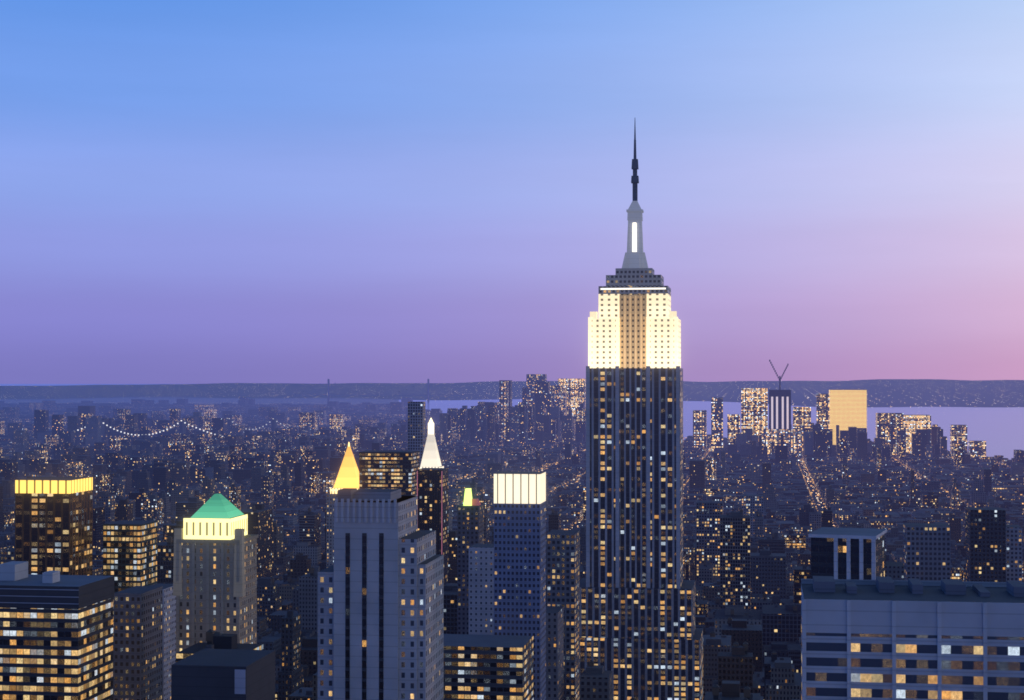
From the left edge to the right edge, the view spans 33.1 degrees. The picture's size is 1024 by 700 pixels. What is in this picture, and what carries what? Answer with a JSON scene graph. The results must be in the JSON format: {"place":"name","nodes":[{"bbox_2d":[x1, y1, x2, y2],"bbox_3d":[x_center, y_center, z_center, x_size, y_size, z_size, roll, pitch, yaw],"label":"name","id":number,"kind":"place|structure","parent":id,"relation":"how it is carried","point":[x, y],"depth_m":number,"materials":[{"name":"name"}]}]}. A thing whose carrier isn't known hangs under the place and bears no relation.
{"place":"outdoors","nodes":[
{"label":"outdoors","id":0,"kind":"place"},
{"bbox_2d":[0,397,398,429],"bbox_3d":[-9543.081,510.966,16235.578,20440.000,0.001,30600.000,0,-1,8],"label":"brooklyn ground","id":1,"kind":"structure","parent":0,"point":[191,400],"depth_m":18742.71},
{"bbox_2d":[0,379,1023,406],"bbox_3d":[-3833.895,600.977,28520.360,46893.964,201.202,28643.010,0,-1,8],"label":"shore hills","id":2,"kind":"structure","parent":0,"point":[934,393],"depth_m":23300.48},
{"bbox_2d":[0,384,1023,459],"bbox_3d":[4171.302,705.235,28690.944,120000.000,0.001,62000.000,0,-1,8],"label":"water","id":3,"kind":"structure","parent":0,"point":[999,430],"depth_m":10973.42,"materials":[{"name":"blue liquid"}]},
{"bbox_2d":[0,0,1023,383],"label":"sky","id":4,"kind":"structure","parent":0,"point":[192,191],"materials":[{"name":"blue"}]},
{"bbox_2d":[443,440,1023,542],"bbox_3d":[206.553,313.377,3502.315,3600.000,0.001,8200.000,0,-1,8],"label":"street","id":5,"kind":"structure","parent":0,"point":[819,504],"depth_m":3953.18,"materials":[{"name":"grey asphalt"}]},
{"bbox_2d":[0,125,1023,699],"bbox_3d":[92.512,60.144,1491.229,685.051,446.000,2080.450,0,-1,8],"label":"skyscrapers","id":6,"kind":"structure","parent":5,"relation":"on","point":[124,627],"depth_m":851.46,"materials":[{"name":"grey concrete"}]},
{"bbox_2d":[0,397,1023,699],"bbox_3d":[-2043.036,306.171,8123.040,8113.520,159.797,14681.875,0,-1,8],"label":"city buildings","id":7,"kind":"structure","parent":5,"relation":"on","point":[748,609],"depth_m":3599.57,"materials":[{"name":"grey concrete"}]},
{"bbox_2d":[75,360,1021,535],"bbox_3d":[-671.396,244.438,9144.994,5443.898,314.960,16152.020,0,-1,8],"label":"distant buildings","id":8,"kind":"structure","parent":5,"relation":"on","point":[844,409],"depth_m":5586.06,"materials":[{"name":"grey concrete"}]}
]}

